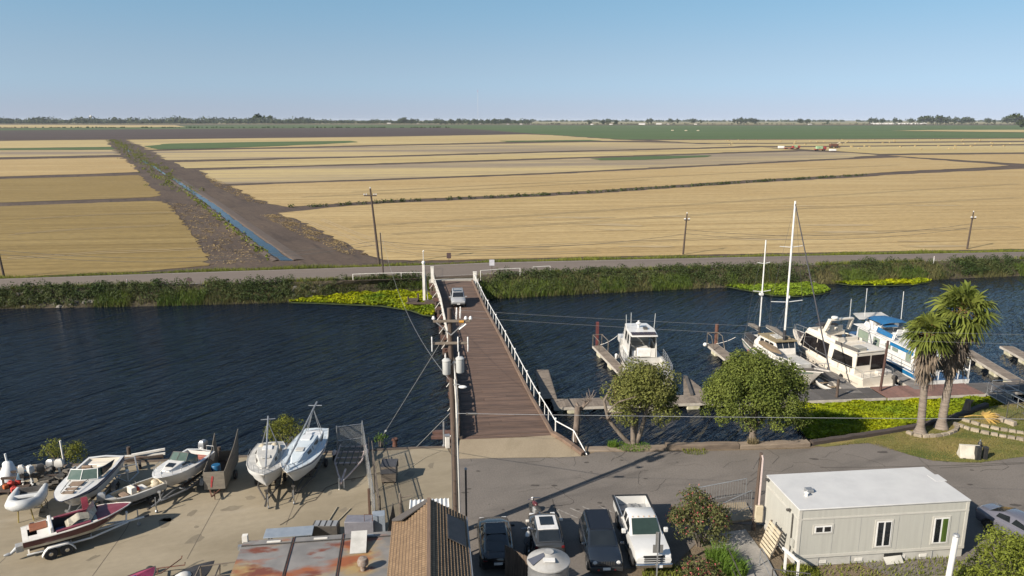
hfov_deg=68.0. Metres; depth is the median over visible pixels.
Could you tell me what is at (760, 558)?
handrail
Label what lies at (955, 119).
tree
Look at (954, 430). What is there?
stone edging
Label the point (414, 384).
guy wire
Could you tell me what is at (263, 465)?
sailboat
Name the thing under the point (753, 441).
grass tuft
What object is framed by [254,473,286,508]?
boat trailer
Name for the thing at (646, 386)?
leafy tree
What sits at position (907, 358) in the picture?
window
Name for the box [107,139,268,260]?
ditch grass
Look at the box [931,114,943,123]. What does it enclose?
tree
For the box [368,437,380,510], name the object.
pipe gate
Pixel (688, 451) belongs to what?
grass tuft
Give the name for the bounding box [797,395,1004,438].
water hyacinth
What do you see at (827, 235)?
wire
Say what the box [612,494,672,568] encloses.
pickup truck
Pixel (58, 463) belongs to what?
outboard motor
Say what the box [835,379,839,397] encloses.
mooring pile
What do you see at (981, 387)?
dock
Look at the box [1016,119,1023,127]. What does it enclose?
tree
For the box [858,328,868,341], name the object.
window
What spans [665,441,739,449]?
bulkhead timber
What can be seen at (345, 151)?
stubble field
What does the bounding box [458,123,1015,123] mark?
scrub
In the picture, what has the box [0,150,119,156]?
stubble field
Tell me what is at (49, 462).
outboard motor
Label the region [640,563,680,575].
grass clump
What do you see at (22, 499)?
inflatable dinghy
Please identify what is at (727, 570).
grass clump
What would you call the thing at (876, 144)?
stubble field
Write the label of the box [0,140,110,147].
stubble field
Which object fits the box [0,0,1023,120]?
sky
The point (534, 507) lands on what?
motorcycle
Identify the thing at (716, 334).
mooring pile
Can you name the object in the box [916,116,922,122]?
tree
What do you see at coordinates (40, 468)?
outboard motor
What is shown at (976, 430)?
stone edging
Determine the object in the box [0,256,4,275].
utility pole
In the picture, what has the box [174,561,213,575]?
boat
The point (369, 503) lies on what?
gate post
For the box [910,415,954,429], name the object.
retaining log
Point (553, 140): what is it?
bean strip
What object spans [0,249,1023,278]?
verge grass
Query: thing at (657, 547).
sign post
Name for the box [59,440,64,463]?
leaning pipe
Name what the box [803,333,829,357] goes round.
side window
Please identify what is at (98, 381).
river water
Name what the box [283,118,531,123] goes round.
wood
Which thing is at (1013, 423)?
stone edging
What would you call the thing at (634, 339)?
pilothouse cruiser
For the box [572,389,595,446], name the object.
dead trunk
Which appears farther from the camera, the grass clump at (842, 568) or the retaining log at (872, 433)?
the retaining log at (872, 433)
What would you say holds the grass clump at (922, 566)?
on the parking lot
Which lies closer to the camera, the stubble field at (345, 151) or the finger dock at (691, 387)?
the finger dock at (691, 387)
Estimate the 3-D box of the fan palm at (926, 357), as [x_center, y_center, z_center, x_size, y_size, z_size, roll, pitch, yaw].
[29.991,6.216,55.480,4.063,9.414,4.009,0,13,0]
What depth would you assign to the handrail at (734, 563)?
38.29 m
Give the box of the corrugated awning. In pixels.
[409,498,448,508]
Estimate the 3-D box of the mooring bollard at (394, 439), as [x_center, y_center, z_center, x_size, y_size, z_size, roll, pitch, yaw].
[-8.355,10.990,54.098,0.425,0.600,0.425,12,17,44]
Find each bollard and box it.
[391,437,397,446]
[974,446,981,459]
[982,446,988,459]
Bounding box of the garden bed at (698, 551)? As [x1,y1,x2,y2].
[604,539,713,575]
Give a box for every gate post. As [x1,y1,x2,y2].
[367,488,371,513]
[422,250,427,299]
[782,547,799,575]
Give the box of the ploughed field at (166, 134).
[0,128,525,139]
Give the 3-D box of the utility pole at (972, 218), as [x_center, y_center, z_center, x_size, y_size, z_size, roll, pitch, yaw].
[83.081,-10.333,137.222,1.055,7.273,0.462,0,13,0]
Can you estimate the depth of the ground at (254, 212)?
205.95 m
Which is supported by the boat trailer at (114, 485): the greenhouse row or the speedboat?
the speedboat
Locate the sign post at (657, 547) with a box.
[653,532,662,575]
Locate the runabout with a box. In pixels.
[4,496,131,556]
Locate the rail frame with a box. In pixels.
[990,379,1019,391]
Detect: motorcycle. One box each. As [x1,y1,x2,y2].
[522,527,531,555]
[528,497,541,513]
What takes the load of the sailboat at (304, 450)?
on the boat trailer at (325, 464)
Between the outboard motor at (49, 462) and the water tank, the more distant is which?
the outboard motor at (49, 462)
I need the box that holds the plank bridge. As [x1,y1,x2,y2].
[429,266,586,455]
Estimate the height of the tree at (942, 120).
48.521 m
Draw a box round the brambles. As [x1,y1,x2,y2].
[0,251,1023,307]
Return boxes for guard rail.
[352,272,421,276]
[480,268,519,279]
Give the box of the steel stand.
[34,499,47,508]
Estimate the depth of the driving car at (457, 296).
93.08 m
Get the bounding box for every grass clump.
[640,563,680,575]
[702,539,741,564]
[711,552,751,575]
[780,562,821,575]
[803,560,894,575]
[880,555,968,575]
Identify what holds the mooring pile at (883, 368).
in the river water at (98, 381)
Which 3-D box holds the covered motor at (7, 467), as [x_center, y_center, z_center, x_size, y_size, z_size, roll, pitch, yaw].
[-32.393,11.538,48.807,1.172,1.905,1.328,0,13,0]
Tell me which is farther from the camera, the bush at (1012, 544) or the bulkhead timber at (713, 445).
the bulkhead timber at (713, 445)
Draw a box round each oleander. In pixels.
[665,484,732,547]
[674,554,725,575]
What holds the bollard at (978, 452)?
on the lawn at (947, 449)
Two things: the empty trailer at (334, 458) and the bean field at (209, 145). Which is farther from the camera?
the bean field at (209, 145)
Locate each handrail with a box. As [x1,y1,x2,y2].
[726,548,740,575]
[758,548,776,575]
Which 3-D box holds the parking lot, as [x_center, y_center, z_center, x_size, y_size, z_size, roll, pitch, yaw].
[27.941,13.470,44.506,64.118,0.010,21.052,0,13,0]
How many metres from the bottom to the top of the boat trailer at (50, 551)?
1.100 m
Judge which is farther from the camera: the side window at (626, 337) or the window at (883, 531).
the side window at (626, 337)
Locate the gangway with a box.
[986,382,1023,412]
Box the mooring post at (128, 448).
[126,446,130,454]
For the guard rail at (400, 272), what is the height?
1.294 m
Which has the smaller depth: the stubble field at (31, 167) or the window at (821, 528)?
the window at (821, 528)
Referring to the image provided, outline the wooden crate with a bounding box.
[380,459,397,483]
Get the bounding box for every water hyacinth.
[289,289,434,314]
[725,281,830,295]
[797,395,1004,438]
[835,276,931,284]
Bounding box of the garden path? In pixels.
[707,529,774,575]
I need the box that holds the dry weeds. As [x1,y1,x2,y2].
[23,258,935,302]
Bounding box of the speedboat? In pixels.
[54,455,124,505]
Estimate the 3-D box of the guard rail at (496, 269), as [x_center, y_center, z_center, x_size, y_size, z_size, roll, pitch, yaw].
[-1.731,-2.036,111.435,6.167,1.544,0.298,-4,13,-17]
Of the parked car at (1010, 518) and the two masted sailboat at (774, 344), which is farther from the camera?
the two masted sailboat at (774, 344)
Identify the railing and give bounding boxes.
[698,478,746,500]
[714,490,752,522]
[772,568,810,575]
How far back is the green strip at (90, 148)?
616.24 m
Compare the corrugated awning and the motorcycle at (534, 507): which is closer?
the corrugated awning
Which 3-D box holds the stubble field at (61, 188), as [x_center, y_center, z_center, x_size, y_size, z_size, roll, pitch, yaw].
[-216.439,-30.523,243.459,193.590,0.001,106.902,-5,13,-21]
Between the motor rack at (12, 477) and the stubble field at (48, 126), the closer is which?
the motor rack at (12, 477)
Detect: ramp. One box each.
[459,435,583,458]
[706,502,752,525]
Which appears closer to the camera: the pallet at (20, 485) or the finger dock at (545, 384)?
the pallet at (20, 485)
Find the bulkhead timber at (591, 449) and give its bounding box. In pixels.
[585,444,666,452]
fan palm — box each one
[898,311,956,433]
[924,280,1004,430]
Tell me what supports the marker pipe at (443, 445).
on the quay wall
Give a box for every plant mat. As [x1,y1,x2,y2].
[292,292,433,316]
[728,284,830,296]
[797,403,909,440]
[834,281,929,285]
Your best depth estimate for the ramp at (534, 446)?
53.41 m
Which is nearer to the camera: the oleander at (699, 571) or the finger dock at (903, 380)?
the oleander at (699, 571)
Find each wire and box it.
[0,241,373,257]
[0,245,372,261]
[381,234,682,246]
[383,332,446,434]
[463,310,1016,334]
[483,318,1002,343]
[686,224,966,235]
[694,228,965,239]
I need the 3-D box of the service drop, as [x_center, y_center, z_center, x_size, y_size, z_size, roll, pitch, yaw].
[-11.146,-0.731,75.658,0.021,3.890,72.321,-3,13,-12]
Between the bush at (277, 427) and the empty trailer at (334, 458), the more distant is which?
the bush at (277, 427)
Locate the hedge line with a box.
[288,173,865,207]
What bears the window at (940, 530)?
in the office module
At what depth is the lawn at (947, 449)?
54.99 m
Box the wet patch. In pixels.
[590,155,710,159]
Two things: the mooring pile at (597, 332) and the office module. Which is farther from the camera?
the mooring pile at (597, 332)
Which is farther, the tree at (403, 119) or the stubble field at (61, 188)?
the tree at (403, 119)
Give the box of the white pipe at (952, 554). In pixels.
[945,529,959,575]
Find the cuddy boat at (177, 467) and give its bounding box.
[152,439,214,485]
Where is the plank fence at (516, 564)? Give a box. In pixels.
[505,545,527,575]
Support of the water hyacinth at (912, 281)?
on the plant mat at (881, 285)
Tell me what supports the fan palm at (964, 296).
on the lawn at (947, 449)
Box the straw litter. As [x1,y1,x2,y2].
[167,173,365,263]
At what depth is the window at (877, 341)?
79.36 m
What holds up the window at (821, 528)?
in the office module
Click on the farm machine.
(834, 145)
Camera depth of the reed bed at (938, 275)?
110.88 m
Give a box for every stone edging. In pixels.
[906,422,959,437]
[952,422,1023,440]
[962,418,1023,433]
[995,413,1016,426]
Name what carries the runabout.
on the boat trailer at (50, 551)
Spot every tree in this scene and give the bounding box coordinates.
[399,117,407,122]
[503,118,510,122]
[599,356,682,444]
[698,346,815,439]
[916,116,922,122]
[922,115,933,122]
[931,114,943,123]
[939,115,948,123]
[944,116,952,123]
[950,116,959,123]
[962,117,971,122]
[1000,116,1013,123]
[1006,113,1022,123]
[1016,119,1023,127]
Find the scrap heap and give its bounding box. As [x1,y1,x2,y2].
[34,462,72,489]
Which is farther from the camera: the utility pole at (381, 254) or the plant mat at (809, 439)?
the utility pole at (381, 254)
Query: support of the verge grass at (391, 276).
on the ground at (254, 212)
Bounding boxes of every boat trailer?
[27,509,148,559]
[65,474,120,512]
[110,491,164,505]
[147,469,203,512]
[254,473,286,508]
[288,451,327,504]
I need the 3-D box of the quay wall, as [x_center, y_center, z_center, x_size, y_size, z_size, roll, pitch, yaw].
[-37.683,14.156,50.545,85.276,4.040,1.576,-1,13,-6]
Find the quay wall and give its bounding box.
[0,446,450,469]
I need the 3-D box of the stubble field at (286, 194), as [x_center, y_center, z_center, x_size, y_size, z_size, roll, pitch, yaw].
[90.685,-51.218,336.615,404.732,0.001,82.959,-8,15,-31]
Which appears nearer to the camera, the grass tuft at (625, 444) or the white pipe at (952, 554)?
the white pipe at (952, 554)
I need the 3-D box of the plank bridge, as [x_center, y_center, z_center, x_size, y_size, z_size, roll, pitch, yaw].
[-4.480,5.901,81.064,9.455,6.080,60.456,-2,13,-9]
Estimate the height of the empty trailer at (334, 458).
0.757 m
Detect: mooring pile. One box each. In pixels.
[595,322,598,345]
[714,325,718,343]
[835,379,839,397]
[879,341,888,394]
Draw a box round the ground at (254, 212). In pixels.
[0,120,1023,575]
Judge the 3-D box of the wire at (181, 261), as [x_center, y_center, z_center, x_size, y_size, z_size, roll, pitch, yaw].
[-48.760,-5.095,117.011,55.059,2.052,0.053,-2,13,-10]
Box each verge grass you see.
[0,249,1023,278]
[0,255,1023,288]
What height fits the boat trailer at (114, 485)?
1.050 m
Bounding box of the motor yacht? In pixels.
[793,299,898,389]
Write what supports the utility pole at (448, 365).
on the concrete yard at (195, 524)
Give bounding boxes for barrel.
[211,463,220,471]
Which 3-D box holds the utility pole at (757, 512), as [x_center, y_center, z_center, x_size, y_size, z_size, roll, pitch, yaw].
[13.759,11.481,42.619,0.742,4.706,0.430,0,13,0]
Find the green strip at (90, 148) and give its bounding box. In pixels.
[0,147,113,149]
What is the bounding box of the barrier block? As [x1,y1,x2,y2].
[957,444,979,458]
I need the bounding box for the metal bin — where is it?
[312,520,339,535]
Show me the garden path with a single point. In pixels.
(747, 545)
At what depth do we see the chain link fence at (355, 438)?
52.67 m
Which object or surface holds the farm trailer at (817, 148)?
on the ground at (254, 212)
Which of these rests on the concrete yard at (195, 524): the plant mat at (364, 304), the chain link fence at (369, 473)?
the chain link fence at (369, 473)
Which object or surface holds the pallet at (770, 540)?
on the ground at (254, 212)
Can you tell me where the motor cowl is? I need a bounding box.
[16,467,34,479]
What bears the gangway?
on the ground at (254, 212)
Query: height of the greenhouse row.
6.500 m
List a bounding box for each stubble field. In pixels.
[0,125,182,127]
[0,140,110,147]
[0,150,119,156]
[0,157,138,175]
[0,175,160,201]
[0,201,209,276]
[126,134,638,149]
[152,142,733,159]
[174,147,789,167]
[199,151,874,183]
[232,157,1008,206]
[658,139,1023,142]
[716,142,1023,145]
[768,145,1023,153]
[888,154,1023,163]
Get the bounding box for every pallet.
[0,482,31,495]
[760,520,782,557]
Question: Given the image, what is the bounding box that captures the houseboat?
[849,291,970,383]
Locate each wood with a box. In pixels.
[0,115,314,123]
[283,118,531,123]
[517,119,1019,121]
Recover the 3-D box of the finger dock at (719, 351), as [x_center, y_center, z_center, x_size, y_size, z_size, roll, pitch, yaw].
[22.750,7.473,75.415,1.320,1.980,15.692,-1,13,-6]
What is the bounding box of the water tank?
[527,548,569,575]
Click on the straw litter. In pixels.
(271, 216)
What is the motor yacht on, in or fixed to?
on the river water at (98, 381)
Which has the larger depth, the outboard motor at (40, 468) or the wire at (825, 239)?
the wire at (825, 239)
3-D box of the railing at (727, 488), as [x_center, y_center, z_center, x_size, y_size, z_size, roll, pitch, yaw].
[12.700,12.285,45.855,3.165,1.527,0.139,-2,13,-7]
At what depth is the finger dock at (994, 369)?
74.95 m
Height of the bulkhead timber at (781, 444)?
3.282 m
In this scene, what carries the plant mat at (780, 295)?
on the river water at (98, 381)
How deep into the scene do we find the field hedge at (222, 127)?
2163.78 m
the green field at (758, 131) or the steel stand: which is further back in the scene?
the green field at (758, 131)
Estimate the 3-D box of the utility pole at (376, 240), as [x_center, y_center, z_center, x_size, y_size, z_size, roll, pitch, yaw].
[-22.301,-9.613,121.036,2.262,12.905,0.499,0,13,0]
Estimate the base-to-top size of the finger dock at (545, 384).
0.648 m
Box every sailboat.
[246,416,286,485]
[280,401,328,480]
[741,201,830,384]
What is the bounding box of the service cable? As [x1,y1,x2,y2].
[456,413,954,418]
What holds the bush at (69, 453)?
on the ground at (254, 212)
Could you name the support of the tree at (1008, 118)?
on the dry plain
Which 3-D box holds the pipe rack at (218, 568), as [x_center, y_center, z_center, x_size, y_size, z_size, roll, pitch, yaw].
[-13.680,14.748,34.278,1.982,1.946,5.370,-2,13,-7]
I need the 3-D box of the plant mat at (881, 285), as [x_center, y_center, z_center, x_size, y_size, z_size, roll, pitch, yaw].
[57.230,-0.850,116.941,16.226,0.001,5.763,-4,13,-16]
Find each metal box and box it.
[344,514,374,533]
[372,503,394,531]
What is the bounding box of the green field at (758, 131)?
[0,125,1023,138]
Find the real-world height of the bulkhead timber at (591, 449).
3.137 m
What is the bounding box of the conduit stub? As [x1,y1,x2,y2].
[464,467,466,515]
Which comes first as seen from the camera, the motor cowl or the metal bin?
the metal bin
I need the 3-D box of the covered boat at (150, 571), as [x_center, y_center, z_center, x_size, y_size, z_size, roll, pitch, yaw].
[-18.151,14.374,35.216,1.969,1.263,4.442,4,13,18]
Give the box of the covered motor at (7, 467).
[0,453,16,484]
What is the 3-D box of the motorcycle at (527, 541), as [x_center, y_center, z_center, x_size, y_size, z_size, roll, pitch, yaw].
[0.841,13.668,41.029,0.770,1.120,2.020,2,13,10]
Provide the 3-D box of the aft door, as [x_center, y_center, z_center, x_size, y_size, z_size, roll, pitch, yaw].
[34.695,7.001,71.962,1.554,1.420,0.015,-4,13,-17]
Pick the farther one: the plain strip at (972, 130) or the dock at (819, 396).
the plain strip at (972, 130)
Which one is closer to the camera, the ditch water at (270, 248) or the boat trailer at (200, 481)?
the boat trailer at (200, 481)
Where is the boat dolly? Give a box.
[137,556,185,574]
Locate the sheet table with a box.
[263,525,313,538]
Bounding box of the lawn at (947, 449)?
[814,403,1023,461]
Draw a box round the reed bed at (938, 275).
[0,260,1022,308]
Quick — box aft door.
[870,354,884,369]
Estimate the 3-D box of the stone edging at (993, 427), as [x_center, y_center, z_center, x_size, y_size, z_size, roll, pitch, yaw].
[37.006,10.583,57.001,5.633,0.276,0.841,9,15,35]
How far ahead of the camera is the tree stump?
60.09 m
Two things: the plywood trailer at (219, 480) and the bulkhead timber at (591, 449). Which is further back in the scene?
the bulkhead timber at (591, 449)
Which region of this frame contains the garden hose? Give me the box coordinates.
[280,472,379,524]
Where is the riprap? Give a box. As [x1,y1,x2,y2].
[2,274,817,307]
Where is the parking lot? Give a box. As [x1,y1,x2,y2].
[459,443,1023,575]
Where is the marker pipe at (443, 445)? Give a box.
[442,421,444,446]
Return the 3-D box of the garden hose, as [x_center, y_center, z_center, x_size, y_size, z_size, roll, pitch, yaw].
[-11.576,12.830,47.246,1.352,0.031,8.104,9,15,34]
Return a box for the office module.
[763,467,970,565]
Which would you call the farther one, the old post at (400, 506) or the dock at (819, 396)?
the dock at (819, 396)
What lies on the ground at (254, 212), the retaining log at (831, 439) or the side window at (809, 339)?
the retaining log at (831, 439)
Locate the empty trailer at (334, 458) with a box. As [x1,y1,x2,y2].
[332,443,368,489]
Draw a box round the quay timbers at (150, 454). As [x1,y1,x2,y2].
[124,448,165,461]
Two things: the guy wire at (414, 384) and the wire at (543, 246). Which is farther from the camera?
the wire at (543, 246)
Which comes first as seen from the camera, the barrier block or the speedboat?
the speedboat
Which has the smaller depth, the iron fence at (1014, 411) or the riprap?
the iron fence at (1014, 411)
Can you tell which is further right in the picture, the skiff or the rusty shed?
the rusty shed
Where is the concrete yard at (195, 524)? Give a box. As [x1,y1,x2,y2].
[0,448,451,575]
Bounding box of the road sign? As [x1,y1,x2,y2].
[489,260,493,265]
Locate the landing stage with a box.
[406,294,434,307]
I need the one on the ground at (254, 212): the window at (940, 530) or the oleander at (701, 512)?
the oleander at (701, 512)
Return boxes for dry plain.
[14,121,1013,124]
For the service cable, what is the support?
attached to the utility pole at (448, 365)
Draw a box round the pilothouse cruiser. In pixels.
[615,313,673,384]
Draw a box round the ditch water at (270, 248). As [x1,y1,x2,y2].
[172,178,294,260]
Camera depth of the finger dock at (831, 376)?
71.75 m
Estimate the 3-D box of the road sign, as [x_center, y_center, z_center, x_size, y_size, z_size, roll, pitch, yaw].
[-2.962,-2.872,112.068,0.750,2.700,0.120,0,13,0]
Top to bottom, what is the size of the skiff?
1.110 m
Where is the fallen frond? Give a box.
[959,411,1001,423]
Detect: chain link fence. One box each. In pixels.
[336,423,362,454]
[362,420,374,510]
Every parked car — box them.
[474,516,514,569]
[526,512,565,552]
[579,509,623,571]
[975,503,1023,539]
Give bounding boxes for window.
[625,331,628,343]
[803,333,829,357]
[812,524,833,534]
[831,349,852,367]
[856,356,869,365]
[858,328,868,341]
[872,519,893,547]
[873,336,879,345]
[905,352,911,362]
[929,516,951,544]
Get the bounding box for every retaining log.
[810,432,867,445]
[865,425,913,436]
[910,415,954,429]
[952,402,988,419]
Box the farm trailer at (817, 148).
[814,146,826,150]
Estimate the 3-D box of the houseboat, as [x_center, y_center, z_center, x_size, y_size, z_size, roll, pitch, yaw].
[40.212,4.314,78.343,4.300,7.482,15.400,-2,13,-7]
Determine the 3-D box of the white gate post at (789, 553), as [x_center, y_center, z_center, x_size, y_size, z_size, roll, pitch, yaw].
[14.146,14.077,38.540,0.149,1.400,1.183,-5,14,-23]
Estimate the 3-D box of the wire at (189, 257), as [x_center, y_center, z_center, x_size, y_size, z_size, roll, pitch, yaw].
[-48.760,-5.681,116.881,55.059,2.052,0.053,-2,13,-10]
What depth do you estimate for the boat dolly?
38.90 m
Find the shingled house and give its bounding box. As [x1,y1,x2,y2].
[387,497,472,575]
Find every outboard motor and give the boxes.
[18,465,25,484]
[26,465,35,485]
[35,463,50,480]
[46,459,55,473]
[54,459,68,472]
[96,492,105,504]
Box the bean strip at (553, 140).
[507,140,599,141]
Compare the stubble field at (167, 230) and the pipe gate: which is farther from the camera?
the stubble field at (167, 230)
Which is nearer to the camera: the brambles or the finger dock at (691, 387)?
the finger dock at (691, 387)
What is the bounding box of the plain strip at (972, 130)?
[903,130,1023,131]
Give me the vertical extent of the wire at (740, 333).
3.882 m
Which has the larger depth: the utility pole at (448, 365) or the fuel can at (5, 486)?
the fuel can at (5, 486)
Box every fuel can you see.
[2,483,8,489]
[7,480,14,486]
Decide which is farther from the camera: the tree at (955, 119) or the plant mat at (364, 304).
the tree at (955, 119)
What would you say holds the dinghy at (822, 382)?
on the river water at (98, 381)
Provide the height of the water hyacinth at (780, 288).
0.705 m
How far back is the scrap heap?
47.87 m
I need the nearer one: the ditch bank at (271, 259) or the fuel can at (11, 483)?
the fuel can at (11, 483)
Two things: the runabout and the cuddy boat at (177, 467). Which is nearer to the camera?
the runabout
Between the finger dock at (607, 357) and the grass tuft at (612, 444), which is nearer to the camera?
the grass tuft at (612, 444)
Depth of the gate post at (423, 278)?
103.15 m
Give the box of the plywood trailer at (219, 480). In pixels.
[203,429,238,498]
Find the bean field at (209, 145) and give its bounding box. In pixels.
[145,141,355,148]
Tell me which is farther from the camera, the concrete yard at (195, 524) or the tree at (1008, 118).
the tree at (1008, 118)
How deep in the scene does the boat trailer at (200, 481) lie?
46.99 m
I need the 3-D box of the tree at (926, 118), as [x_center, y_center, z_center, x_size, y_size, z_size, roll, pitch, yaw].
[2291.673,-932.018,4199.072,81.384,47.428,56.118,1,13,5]
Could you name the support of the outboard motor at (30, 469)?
attached to the motor rack at (12, 477)
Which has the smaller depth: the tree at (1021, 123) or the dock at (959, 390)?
the dock at (959, 390)
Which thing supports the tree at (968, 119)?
on the dry plain
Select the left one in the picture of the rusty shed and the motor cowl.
the motor cowl
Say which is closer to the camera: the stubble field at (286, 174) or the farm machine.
the stubble field at (286, 174)
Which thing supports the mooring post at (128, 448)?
in the river water at (98, 381)
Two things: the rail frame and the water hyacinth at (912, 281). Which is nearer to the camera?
the rail frame
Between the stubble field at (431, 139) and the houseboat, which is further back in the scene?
the stubble field at (431, 139)
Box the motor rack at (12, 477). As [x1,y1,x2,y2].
[0,467,66,484]
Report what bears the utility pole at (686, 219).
on the ground at (254, 212)
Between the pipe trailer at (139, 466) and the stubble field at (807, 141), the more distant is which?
the stubble field at (807, 141)
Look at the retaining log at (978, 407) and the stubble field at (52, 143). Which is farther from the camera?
the stubble field at (52, 143)
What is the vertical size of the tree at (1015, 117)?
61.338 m
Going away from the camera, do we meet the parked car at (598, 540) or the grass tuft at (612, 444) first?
the parked car at (598, 540)
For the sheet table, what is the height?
1.030 m
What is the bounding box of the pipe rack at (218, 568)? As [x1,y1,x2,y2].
[195,561,235,575]
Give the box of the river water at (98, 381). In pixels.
[0,276,1023,466]
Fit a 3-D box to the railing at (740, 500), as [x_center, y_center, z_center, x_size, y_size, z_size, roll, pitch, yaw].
[12.800,12.669,43.892,2.730,1.627,0.130,-5,14,-22]
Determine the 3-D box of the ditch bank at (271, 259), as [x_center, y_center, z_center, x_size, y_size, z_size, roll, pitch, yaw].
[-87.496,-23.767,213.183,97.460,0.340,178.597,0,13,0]
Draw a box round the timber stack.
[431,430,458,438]
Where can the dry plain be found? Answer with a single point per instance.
(751, 123)
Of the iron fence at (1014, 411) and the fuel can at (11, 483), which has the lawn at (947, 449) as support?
the iron fence at (1014, 411)
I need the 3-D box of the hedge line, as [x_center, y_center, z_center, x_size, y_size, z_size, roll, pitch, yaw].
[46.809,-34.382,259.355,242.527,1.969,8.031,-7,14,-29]
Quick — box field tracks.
[1,165,1017,259]
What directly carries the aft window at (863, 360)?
in the motor yacht
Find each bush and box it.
[33,438,89,463]
[261,413,305,445]
[374,432,388,447]
[953,559,992,575]
[961,521,1023,575]
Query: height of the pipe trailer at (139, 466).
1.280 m
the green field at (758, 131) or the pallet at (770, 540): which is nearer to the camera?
the pallet at (770, 540)
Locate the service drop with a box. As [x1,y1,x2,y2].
[382,238,448,378]
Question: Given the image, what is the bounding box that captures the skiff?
[105,477,166,502]
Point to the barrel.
(215, 467)
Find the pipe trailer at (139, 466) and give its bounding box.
[115,456,141,482]
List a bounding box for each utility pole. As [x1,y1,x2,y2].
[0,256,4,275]
[364,187,379,263]
[380,233,383,274]
[431,307,471,512]
[682,212,689,254]
[751,452,763,530]
[966,211,975,248]
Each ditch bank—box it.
[168,179,276,261]
[173,177,305,259]
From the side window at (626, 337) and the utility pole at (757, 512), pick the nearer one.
the utility pole at (757, 512)
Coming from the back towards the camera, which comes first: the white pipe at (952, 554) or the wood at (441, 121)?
the wood at (441, 121)
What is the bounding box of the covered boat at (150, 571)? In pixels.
[128,566,155,575]
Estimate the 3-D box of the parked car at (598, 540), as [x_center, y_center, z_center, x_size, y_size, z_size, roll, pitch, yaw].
[4.722,13.459,40.482,2.240,1.765,4.300,-1,13,-2]
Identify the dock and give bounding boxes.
[535,370,556,400]
[551,394,711,413]
[592,334,622,373]
[683,375,705,397]
[706,332,729,359]
[707,387,885,406]
[796,352,861,392]
[870,383,985,399]
[885,364,919,388]
[965,381,1023,397]
[967,350,1023,394]
[999,346,1023,364]
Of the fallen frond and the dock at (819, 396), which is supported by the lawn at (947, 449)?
the fallen frond
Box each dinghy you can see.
[4,483,47,522]
[815,376,835,388]
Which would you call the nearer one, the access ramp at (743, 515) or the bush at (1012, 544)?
the bush at (1012, 544)
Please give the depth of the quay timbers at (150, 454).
52.10 m
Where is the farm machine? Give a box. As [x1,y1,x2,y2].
[829,142,840,147]
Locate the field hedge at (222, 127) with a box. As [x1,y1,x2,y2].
[0,126,448,127]
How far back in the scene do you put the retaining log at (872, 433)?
56.39 m
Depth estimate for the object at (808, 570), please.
39.07 m
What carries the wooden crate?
on the concrete yard at (195, 524)
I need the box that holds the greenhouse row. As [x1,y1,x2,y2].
[868,123,927,123]
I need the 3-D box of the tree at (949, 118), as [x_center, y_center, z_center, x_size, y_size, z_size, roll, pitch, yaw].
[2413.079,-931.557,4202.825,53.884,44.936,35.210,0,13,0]
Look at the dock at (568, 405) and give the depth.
65.83 m
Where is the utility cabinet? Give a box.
[444,434,449,448]
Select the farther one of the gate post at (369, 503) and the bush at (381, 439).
the bush at (381, 439)
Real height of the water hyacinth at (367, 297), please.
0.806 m
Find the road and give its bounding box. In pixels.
[0,252,1023,288]
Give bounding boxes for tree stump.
[961,399,973,410]
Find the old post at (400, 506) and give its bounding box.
[398,493,410,514]
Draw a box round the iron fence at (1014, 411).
[1006,402,1023,419]
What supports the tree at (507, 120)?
on the dry plain
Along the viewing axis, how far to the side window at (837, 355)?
72.74 m
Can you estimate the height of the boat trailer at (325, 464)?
1.020 m
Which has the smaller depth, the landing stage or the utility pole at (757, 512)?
the utility pole at (757, 512)
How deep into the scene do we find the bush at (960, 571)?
37.92 m
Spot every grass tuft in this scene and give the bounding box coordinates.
[607,439,619,447]
[615,440,650,451]
[682,447,706,454]
[746,436,758,444]
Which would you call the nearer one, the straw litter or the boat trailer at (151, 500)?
the boat trailer at (151, 500)
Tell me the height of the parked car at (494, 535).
1.454 m
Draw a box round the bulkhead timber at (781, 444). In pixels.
[738,439,809,449]
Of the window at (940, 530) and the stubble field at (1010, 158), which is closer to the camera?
the window at (940, 530)
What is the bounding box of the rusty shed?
[230,530,390,575]
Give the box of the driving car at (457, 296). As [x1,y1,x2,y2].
[449,288,466,306]
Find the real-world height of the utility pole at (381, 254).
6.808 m
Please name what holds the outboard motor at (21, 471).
attached to the motor rack at (12, 477)

